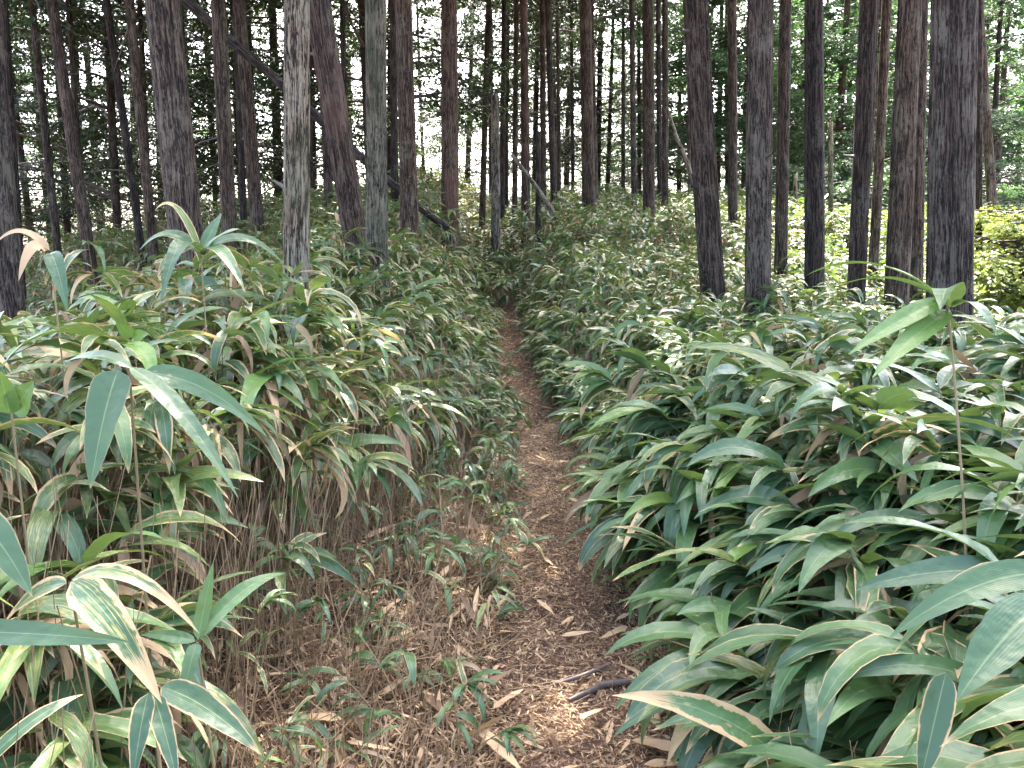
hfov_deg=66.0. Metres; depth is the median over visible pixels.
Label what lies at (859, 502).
bamboo plant
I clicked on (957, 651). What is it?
bamboo plant
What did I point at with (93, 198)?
conifer tree
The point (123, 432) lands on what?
bamboo plant
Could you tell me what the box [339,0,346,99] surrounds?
conifer tree
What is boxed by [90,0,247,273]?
conifer tree
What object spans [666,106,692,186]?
dead branch
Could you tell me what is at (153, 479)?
bamboo plant
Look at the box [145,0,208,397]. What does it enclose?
cedar tree
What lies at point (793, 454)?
bamboo plant
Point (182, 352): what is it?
bamboo plant
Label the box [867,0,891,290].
cedar tree
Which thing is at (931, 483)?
bamboo plant
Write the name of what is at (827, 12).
conifer tree
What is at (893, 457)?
bamboo plant
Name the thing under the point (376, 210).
dead tree
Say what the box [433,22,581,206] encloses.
conifer tree
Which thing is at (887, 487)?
bamboo plant
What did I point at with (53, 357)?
bamboo plant
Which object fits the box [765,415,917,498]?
bamboo plant
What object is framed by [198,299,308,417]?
bamboo plant
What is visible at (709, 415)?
bamboo plant
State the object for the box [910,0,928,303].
cedar tree
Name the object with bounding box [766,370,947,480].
bamboo plant
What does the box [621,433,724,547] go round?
bamboo plant
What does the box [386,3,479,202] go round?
conifer tree
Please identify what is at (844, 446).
bamboo plant
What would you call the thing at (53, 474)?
bamboo plant
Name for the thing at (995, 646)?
bamboo plant
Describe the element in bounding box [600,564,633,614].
bamboo plant
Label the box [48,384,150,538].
bamboo plant
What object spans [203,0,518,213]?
conifer tree
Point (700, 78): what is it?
cedar tree
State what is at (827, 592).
bamboo plant
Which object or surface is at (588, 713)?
fallen leaf
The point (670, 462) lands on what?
bamboo plant
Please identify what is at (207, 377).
bamboo plant
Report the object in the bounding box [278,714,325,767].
bamboo plant
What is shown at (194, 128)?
conifer tree
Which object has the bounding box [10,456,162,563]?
bamboo plant
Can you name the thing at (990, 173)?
conifer tree
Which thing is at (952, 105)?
cedar tree
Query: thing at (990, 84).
conifer tree
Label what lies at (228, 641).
bamboo plant
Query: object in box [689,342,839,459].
bamboo plant
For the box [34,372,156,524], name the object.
bamboo plant
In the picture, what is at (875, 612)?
bamboo plant
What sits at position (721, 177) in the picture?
conifer tree
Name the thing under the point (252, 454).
bamboo plant
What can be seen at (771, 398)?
bamboo plant
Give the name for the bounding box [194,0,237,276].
cedar tree
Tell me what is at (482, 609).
bamboo plant
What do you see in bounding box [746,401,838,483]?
bamboo plant
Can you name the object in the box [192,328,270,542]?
bamboo plant
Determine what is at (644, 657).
bamboo plant
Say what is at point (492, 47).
conifer tree
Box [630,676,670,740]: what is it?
bamboo plant
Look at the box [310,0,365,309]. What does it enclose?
cedar tree
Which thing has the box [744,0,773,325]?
cedar tree
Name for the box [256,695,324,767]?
bamboo plant
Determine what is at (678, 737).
bamboo plant
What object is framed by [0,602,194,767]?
bamboo plant
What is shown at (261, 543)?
bamboo plant
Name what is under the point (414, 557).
bamboo plant
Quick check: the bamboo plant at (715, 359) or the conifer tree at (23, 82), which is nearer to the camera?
the bamboo plant at (715, 359)
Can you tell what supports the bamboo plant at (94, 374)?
on the ground
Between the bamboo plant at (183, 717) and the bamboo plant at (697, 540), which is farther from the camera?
the bamboo plant at (697, 540)
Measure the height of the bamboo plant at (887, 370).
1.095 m
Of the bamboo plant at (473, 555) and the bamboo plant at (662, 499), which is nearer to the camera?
the bamboo plant at (662, 499)
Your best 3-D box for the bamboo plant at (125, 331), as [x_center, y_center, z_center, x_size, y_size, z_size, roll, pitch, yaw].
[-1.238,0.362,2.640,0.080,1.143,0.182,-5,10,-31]
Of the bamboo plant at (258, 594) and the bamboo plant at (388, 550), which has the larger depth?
the bamboo plant at (388, 550)
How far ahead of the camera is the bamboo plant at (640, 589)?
2.80 m
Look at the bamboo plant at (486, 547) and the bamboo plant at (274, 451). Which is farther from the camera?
the bamboo plant at (486, 547)
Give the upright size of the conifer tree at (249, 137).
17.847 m
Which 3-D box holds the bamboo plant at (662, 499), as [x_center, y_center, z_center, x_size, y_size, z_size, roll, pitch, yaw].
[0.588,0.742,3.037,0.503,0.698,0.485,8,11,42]
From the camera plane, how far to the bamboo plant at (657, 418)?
3.61 m
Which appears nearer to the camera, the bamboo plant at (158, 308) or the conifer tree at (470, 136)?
the bamboo plant at (158, 308)
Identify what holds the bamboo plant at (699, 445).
on the ground
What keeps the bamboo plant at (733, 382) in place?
on the ground
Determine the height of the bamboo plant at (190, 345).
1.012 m
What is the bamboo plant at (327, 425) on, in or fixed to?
on the ground
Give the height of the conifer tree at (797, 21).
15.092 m
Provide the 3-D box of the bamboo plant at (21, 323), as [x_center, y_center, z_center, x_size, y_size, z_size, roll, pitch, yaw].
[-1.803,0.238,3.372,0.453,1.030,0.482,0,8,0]
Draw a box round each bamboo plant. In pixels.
[0,228,79,513]
[0,314,53,486]
[0,338,147,522]
[0,370,47,736]
[0,512,128,645]
[0,531,168,665]
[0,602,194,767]
[0,679,260,767]
[0,707,186,767]
[1,328,182,560]
[6,563,198,767]
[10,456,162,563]
[11,322,138,493]
[17,355,89,538]
[18,322,77,411]
[18,322,177,546]
[22,340,96,448]
[28,394,119,475]
[29,562,222,696]
[30,401,70,497]
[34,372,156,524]
[35,386,185,547]
[47,315,186,347]
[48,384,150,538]
[48,391,161,567]
[50,291,188,559]
[50,424,188,561]
[52,358,144,490]
[59,288,196,536]
[59,350,266,767]
[69,316,201,344]
[72,350,216,555]
[73,324,221,474]
[74,338,196,587]
[82,446,218,565]
[83,307,144,333]
[89,496,247,604]
[92,667,179,767]
[93,666,264,767]
[95,322,208,406]
[99,294,206,321]
[103,384,247,557]
[105,510,231,608]
[105,571,256,704]
[106,306,249,559]
[108,392,248,562]
[111,593,233,733]
[116,322,159,604]
[118,332,223,498]
[122,417,266,587]
[129,307,184,351]
[133,449,262,570]
[140,407,287,610]
[141,202,282,564]
[141,321,213,372]
[141,564,284,767]
[158,389,209,557]
[173,427,256,587]
[178,590,259,695]
[181,712,216,730]
[182,329,270,436]
[183,364,230,454]
[184,311,270,431]
[186,343,286,442]
[186,728,231,767]
[190,358,317,551]
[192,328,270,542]
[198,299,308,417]
[199,547,278,641]
[200,424,298,570]
[200,744,234,762]
[203,338,324,453]
[213,352,246,457]
[219,401,322,574]
[224,589,297,692]
[230,354,319,493]
[231,586,272,654]
[238,409,351,562]
[239,333,321,493]
[242,626,288,721]
[245,460,319,541]
[246,356,350,496]
[246,522,279,651]
[249,542,301,648]
[251,725,297,765]
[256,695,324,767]
[258,376,350,534]
[263,532,358,641]
[264,419,348,533]
[264,426,357,573]
[271,366,342,512]
[276,672,326,712]
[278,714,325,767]
[279,528,339,568]
[282,596,330,663]
[290,420,362,565]
[290,510,331,589]
[297,666,389,756]
[307,411,402,530]
[307,719,354,767]
[324,513,355,564]
[327,452,422,544]
[328,626,396,713]
[329,591,372,618]
[335,544,374,604]
[345,565,373,610]
[349,652,408,692]
[350,609,397,648]
[352,605,388,655]
[354,709,403,767]
[361,621,413,655]
[367,540,399,584]
[369,578,414,628]
[378,650,423,709]
[384,545,436,578]
[409,670,446,693]
[412,542,462,605]
[415,528,460,603]
[419,570,465,622]
[428,534,480,576]
[431,684,478,766]
[432,544,473,602]
[433,657,472,686]
[444,656,485,703]
[448,669,504,729]
[463,545,502,577]
[467,724,538,765]
[471,565,516,599]
[472,571,514,590]
[476,586,516,630]
[479,535,518,571]
[480,552,521,592]
[495,604,527,623]
[558,473,626,542]
[562,499,659,607]
[566,463,639,521]
[570,466,623,513]
[573,487,659,589]
[578,488,647,532]
[588,399,700,458]
[588,497,659,578]
[590,517,658,586]
[594,495,691,577]
[598,459,702,542]
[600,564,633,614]
[603,457,662,492]
[603,526,699,626]
[603,609,747,756]
[607,491,717,584]
[607,515,735,589]
[612,588,768,658]
[613,639,759,767]
[615,454,713,490]
[615,510,708,558]
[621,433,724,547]
[623,568,678,664]
[624,650,762,763]
[625,455,737,562]
[628,436,726,546]
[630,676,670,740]
[633,641,662,665]
[635,486,715,559]
[636,464,741,588]
[637,644,762,764]
[638,384,705,439]
[643,598,742,711]
[646,547,775,629]
[648,584,744,653]
[652,701,792,731]
[655,482,776,576]
[664,413,731,428]
[669,418,736,466]
[674,624,877,767]
[676,419,759,462]
[676,454,773,567]
[677,503,822,609]
[678,376,758,444]
[683,425,750,508]
[684,362,787,441]
[686,438,812,536]
[688,330,781,447]
[688,467,744,541]
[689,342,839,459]
[689,466,752,524]
[691,402,804,485]
[692,653,797,756]
[694,485,823,606]
[697,515,800,609]
[709,503,892,568]
[710,375,767,443]
[716,363,814,441]
[721,528,864,621]
[727,430,835,500]
[728,398,802,491]
[733,566,797,625]
[737,534,817,622]
[742,606,821,685]
[744,662,901,767]
[745,390,793,425]
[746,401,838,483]
[747,607,813,700]
[751,732,864,759]
[761,600,856,693]
[762,407,831,489]
[762,543,932,627]
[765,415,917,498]
[765,525,900,622]
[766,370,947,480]
[767,467,957,552]
[774,396,846,485]
[774,560,903,683]
[780,396,906,474]
[780,460,911,530]
[787,504,910,599]
[790,600,908,655]
[794,456,829,514]
[795,449,896,505]
[800,478,899,551]
[805,416,1013,536]
[808,375,977,600]
[808,457,938,600]
[809,261,997,633]
[815,370,865,412]
[823,362,888,392]
[824,402,871,416]
[827,480,953,525]
[830,421,975,507]
[835,385,958,476]
[838,351,916,385]
[846,353,945,385]
[846,400,942,430]
[853,359,974,480]
[872,380,919,415]
[880,541,975,625]
[889,559,1023,767]
[895,620,1009,724]
[897,589,965,620]
[903,393,1018,461]
[907,385,978,429]
[910,474,970,547]
[935,383,1012,434]
[944,471,966,479]
[983,368,1021,413]
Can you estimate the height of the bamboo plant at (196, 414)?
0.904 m
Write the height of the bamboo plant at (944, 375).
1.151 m
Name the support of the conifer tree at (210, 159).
on the ground
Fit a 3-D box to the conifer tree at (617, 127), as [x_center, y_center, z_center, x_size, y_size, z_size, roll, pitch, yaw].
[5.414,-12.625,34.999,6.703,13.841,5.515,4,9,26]
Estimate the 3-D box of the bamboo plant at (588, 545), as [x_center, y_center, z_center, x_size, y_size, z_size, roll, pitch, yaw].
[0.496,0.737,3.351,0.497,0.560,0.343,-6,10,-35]
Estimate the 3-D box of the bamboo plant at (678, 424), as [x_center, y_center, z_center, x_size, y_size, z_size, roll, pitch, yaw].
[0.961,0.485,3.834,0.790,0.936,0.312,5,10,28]
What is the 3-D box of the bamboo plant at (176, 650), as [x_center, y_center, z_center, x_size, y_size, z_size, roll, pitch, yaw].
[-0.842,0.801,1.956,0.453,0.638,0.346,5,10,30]
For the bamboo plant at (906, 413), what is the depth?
3.37 m
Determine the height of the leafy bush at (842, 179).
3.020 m
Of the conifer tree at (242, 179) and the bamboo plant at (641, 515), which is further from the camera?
the conifer tree at (242, 179)
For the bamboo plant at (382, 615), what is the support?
on the ground
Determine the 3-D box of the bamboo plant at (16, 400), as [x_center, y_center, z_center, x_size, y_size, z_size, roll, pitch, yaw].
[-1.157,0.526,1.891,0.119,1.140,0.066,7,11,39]
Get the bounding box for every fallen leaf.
[384,676,407,692]
[388,626,416,642]
[479,728,520,767]
[494,689,522,707]
[537,600,553,613]
[580,708,603,717]
[633,737,670,750]
[644,758,699,766]
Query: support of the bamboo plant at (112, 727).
on the ground
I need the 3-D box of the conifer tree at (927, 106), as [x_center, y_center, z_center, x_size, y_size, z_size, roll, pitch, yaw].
[17.641,-9.789,33.557,7.746,13.919,8.450,0,8,0]
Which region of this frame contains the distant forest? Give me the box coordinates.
[12,2,1023,269]
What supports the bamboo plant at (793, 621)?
on the ground
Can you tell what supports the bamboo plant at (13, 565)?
on the ground
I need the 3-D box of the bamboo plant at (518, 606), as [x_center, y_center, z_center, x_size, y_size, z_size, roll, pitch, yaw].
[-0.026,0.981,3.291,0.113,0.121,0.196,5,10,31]
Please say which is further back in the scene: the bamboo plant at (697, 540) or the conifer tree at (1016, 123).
the conifer tree at (1016, 123)
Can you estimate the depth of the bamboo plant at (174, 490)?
2.33 m
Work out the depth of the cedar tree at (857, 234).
7.88 m
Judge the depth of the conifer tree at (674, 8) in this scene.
23.87 m
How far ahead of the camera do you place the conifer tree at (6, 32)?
11.50 m
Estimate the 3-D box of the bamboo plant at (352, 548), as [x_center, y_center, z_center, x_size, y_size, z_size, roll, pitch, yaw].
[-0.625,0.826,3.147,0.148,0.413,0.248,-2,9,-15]
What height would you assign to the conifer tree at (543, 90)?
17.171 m
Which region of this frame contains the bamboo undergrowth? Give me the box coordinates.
[0,165,1023,767]
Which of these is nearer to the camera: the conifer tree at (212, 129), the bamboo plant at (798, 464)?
the bamboo plant at (798, 464)
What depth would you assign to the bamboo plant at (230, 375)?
3.50 m
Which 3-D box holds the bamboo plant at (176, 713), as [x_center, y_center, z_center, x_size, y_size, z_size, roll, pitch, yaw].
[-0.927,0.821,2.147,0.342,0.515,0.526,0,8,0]
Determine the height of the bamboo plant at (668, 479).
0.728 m
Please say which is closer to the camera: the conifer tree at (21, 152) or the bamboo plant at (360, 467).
the bamboo plant at (360, 467)
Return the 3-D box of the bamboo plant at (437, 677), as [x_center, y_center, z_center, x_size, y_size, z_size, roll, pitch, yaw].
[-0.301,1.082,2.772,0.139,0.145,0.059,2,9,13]
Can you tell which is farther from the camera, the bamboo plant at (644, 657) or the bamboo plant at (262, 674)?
the bamboo plant at (644, 657)
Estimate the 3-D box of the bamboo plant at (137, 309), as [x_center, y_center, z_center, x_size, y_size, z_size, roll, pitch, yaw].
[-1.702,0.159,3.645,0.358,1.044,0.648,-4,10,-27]
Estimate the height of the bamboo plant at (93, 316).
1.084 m
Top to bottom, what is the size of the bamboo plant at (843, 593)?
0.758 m
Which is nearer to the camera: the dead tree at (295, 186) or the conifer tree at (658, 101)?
the dead tree at (295, 186)
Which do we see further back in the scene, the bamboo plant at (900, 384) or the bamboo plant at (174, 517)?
the bamboo plant at (900, 384)
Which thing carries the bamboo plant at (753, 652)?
on the ground
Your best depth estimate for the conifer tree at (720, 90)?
27.54 m
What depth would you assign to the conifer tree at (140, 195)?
21.90 m
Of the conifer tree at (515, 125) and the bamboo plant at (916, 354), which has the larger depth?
the conifer tree at (515, 125)
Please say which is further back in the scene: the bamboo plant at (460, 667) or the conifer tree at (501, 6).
the conifer tree at (501, 6)
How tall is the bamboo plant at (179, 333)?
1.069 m
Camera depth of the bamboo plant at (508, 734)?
2.25 m
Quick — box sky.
[12,0,1023,280]
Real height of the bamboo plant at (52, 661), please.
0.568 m
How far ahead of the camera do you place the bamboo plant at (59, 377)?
2.73 m
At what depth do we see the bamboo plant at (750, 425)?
3.18 m
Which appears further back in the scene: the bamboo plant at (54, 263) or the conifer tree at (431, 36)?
the conifer tree at (431, 36)
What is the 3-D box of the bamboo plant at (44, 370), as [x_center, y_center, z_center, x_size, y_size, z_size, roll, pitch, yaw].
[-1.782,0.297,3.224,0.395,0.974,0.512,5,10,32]
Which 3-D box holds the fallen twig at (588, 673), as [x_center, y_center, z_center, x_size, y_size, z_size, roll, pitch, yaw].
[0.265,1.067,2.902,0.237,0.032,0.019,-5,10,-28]
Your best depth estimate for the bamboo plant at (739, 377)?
3.69 m
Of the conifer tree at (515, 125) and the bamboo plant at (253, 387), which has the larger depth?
the conifer tree at (515, 125)
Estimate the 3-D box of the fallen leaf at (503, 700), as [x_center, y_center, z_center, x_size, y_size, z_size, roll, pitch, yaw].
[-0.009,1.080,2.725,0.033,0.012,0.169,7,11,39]
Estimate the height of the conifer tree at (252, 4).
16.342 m
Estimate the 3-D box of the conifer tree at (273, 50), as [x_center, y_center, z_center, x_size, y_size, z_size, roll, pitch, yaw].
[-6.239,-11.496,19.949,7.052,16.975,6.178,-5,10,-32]
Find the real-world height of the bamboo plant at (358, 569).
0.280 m
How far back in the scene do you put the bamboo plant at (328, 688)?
2.41 m
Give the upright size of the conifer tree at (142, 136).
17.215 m
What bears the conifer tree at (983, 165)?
on the ground
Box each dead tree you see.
[273,0,309,424]
[365,0,388,296]
[491,90,500,262]
[535,130,540,275]
[792,171,797,248]
[828,120,833,260]
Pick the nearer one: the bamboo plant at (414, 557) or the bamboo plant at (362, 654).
the bamboo plant at (362, 654)
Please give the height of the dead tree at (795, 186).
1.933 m
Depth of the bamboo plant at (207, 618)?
1.61 m
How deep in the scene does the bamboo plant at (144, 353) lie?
2.48 m
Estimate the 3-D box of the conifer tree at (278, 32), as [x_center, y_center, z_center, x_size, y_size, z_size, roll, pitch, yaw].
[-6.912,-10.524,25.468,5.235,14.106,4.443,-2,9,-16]
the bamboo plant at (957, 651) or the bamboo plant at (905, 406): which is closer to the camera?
the bamboo plant at (957, 651)
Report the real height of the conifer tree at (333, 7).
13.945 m
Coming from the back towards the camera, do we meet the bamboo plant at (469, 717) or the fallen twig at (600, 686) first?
the fallen twig at (600, 686)
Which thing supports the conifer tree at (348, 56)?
on the ground
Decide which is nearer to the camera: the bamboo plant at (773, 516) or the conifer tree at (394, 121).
the bamboo plant at (773, 516)
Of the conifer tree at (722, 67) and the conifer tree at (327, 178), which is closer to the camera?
the conifer tree at (327, 178)
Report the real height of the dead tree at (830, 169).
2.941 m
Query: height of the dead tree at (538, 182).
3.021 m
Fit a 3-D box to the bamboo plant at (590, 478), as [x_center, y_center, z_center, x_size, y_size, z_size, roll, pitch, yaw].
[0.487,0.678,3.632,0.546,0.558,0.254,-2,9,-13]
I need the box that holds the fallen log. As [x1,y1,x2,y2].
[180,0,449,230]
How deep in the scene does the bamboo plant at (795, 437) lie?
3.31 m
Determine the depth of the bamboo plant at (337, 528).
3.57 m
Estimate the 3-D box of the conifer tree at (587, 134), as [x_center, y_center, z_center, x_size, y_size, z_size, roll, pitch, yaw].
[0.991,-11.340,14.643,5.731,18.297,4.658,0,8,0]
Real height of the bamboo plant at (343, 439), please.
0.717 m
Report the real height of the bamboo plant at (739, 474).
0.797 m
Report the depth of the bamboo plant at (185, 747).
1.98 m
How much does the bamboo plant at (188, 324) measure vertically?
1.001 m
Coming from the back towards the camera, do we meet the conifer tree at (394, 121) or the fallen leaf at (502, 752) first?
the conifer tree at (394, 121)
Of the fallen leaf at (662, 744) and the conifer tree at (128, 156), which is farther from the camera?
the conifer tree at (128, 156)
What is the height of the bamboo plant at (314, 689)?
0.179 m
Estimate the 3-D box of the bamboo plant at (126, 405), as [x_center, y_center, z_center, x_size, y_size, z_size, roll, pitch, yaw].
[-1.394,0.352,2.892,0.439,1.038,0.373,6,10,33]
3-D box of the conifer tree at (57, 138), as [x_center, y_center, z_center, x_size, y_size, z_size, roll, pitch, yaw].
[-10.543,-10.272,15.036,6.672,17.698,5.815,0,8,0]
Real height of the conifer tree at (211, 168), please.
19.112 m
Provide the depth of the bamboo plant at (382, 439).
3.59 m
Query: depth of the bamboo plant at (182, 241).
3.02 m
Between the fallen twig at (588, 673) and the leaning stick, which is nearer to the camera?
the fallen twig at (588, 673)
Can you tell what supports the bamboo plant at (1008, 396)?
on the ground
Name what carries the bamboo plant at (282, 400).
on the ground
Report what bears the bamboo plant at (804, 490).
on the ground
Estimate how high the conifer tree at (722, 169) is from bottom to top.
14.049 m
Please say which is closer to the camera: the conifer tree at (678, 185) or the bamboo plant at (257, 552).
the bamboo plant at (257, 552)
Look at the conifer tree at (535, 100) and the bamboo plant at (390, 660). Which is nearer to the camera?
the bamboo plant at (390, 660)
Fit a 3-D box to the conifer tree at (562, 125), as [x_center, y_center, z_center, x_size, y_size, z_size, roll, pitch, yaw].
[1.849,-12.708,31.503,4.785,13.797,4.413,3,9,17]
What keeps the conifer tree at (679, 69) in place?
on the ground
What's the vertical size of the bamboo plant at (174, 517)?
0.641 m
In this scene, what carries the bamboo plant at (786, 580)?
on the ground
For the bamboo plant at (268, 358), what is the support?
on the ground
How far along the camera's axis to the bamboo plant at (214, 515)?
2.45 m
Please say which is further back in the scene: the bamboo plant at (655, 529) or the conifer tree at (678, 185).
the conifer tree at (678, 185)
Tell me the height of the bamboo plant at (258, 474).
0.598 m
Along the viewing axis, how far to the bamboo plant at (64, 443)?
2.36 m
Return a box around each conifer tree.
[0,0,26,304]
[2,0,118,300]
[8,0,123,289]
[9,0,219,285]
[9,1,129,291]
[9,3,131,289]
[9,9,152,191]
[10,11,69,281]
[11,0,235,157]
[12,0,162,281]
[12,0,234,264]
[18,118,60,292]
[26,1,156,288]
[27,0,99,288]
[29,0,283,248]
[43,14,207,239]
[70,0,279,272]
[73,3,216,229]
[88,0,283,223]
[89,0,355,228]
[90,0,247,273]
[103,0,270,229]
[114,0,200,268]
[127,0,386,246]
[137,0,361,245]
[180,0,283,68]
[193,0,415,191]
[201,0,439,183]
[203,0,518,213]
[227,0,338,192]
[232,0,264,247]
[232,2,365,196]
[263,0,539,186]
[271,0,420,183]
[320,102,332,222]
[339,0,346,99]
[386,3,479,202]
[390,0,398,242]
[398,0,497,176]
[415,12,564,216]
[416,9,519,216]
[419,0,579,208]
[432,0,628,237]
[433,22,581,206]
[441,0,459,279]
[466,1,614,220]
[478,0,614,231]
[479,0,661,194]
[494,0,661,190]
[509,5,614,174]
[511,0,518,234]
[511,0,684,191]
[512,1,686,189]
[518,6,620,223]
[520,0,530,254]
[540,0,546,242]
[545,0,556,240]
[561,0,681,189]
[576,13,683,192]
[577,9,724,189]
[579,0,597,254]
[591,0,598,238]
[594,0,682,212]
[604,0,825,180]
[605,0,833,196]
[606,1,776,194]
[611,0,668,244]
[612,1,833,191]
[620,0,878,189]
[622,0,661,233]
[625,0,740,192]
[629,0,637,234]
[642,0,655,265]
[655,10,742,192]
[687,92,690,205]
[715,0,803,191]
[721,0,850,192]
[724,0,886,201]
[727,0,737,255]
[737,0,927,204]
[738,0,852,198]
[772,0,890,195]
[789,0,893,193]
[789,0,1001,219]
[790,2,926,202]
[853,0,1023,233]
[869,0,878,208]
[882,0,1023,231]
[885,11,1008,249]
[892,0,1000,283]
[925,20,1017,251]
[927,2,1023,251]
[974,0,1023,259]
[983,22,1023,260]
[983,27,1020,220]
[984,25,1023,232]
[1001,142,1023,206]
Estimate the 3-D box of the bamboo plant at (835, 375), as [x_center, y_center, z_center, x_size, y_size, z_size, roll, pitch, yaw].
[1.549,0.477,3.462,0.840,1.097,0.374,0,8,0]
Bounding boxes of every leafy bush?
[772,155,985,252]
[825,201,1012,259]
[837,206,1023,325]
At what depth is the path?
3.23 m
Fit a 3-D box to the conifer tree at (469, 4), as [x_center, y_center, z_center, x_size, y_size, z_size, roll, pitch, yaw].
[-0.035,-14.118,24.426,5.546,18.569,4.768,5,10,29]
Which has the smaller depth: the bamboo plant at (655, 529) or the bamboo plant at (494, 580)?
the bamboo plant at (655, 529)
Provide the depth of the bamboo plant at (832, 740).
1.76 m
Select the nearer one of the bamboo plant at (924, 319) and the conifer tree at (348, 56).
the bamboo plant at (924, 319)
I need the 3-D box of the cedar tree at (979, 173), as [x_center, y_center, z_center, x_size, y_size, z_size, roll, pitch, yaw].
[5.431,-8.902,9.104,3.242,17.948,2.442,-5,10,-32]
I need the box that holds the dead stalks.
[0,310,1017,767]
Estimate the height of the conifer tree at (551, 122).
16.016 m
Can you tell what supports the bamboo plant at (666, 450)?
on the ground
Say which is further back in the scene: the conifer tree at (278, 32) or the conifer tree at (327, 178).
the conifer tree at (278, 32)
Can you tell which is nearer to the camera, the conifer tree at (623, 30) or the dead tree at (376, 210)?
the dead tree at (376, 210)
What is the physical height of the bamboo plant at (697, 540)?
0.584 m
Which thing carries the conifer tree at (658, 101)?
on the ground
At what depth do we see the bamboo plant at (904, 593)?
2.55 m
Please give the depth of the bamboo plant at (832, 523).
2.45 m
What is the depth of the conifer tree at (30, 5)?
13.51 m
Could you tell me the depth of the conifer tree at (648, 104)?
14.81 m
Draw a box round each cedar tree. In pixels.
[0,1,26,340]
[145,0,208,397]
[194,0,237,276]
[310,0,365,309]
[395,0,419,328]
[681,0,725,306]
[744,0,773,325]
[774,0,791,287]
[803,0,824,302]
[842,0,877,303]
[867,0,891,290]
[883,0,922,310]
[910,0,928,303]
[923,0,978,370]
[975,0,983,285]
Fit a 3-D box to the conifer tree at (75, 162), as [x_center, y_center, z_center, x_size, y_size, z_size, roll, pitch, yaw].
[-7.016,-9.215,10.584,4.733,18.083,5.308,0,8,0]
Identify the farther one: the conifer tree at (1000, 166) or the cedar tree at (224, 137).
the conifer tree at (1000, 166)
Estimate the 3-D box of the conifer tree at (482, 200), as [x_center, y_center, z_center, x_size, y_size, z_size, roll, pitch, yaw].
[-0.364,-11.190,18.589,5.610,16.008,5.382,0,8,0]
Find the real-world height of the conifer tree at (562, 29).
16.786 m
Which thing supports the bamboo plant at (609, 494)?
on the ground
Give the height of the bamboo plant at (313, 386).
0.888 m
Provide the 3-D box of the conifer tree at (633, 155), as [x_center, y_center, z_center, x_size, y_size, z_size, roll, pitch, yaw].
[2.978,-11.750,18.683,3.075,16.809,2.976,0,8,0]
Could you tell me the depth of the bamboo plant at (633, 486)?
3.36 m
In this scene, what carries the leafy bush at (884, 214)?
on the ground
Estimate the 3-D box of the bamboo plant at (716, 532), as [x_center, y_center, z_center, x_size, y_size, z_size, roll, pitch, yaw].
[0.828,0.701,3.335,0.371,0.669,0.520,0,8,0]
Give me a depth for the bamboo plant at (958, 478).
2.91 m
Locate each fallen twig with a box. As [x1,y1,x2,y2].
[555,662,610,685]
[568,678,633,702]
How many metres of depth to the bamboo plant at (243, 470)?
2.94 m
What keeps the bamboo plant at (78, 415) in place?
on the ground
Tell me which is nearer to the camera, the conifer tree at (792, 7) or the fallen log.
the fallen log
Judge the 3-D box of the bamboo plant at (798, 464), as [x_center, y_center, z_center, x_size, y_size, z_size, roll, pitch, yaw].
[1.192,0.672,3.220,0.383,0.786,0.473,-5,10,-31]
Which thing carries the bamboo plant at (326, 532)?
on the ground
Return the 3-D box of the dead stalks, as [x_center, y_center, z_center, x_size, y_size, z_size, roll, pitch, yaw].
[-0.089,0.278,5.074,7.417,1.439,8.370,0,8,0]
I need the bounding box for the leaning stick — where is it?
[510,153,565,229]
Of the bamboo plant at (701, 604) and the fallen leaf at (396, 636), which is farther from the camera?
the fallen leaf at (396, 636)
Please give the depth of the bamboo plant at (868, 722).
1.82 m
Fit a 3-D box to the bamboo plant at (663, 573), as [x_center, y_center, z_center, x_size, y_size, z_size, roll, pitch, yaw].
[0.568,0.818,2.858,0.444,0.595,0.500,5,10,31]
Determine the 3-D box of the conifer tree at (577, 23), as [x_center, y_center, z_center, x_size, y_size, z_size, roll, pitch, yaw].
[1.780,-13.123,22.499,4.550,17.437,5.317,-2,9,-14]
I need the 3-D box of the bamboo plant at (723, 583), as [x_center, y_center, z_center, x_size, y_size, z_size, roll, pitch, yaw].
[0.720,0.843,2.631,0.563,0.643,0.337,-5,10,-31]
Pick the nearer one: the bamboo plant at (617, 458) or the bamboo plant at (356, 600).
the bamboo plant at (356, 600)
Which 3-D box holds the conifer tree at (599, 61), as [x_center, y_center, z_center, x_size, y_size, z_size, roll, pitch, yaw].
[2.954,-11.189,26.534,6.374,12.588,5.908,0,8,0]
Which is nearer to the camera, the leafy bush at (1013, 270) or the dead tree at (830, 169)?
the leafy bush at (1013, 270)
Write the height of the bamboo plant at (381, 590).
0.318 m
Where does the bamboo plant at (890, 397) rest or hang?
on the ground
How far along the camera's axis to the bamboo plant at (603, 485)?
3.45 m
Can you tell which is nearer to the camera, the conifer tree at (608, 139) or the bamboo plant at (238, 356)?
the bamboo plant at (238, 356)
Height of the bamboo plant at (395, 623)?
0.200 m
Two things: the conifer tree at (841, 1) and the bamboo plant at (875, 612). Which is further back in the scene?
the conifer tree at (841, 1)
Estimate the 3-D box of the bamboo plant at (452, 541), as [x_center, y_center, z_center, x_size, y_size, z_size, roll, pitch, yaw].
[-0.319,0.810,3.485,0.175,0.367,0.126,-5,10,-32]
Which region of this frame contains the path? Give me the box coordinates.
[483,275,648,767]
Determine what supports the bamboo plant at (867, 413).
on the ground
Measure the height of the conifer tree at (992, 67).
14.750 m
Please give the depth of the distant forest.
41.45 m
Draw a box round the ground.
[0,218,923,767]
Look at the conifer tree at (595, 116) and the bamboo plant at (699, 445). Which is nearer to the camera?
the bamboo plant at (699, 445)
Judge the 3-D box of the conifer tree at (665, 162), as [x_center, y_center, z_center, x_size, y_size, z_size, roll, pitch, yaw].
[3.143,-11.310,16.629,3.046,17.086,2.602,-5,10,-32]

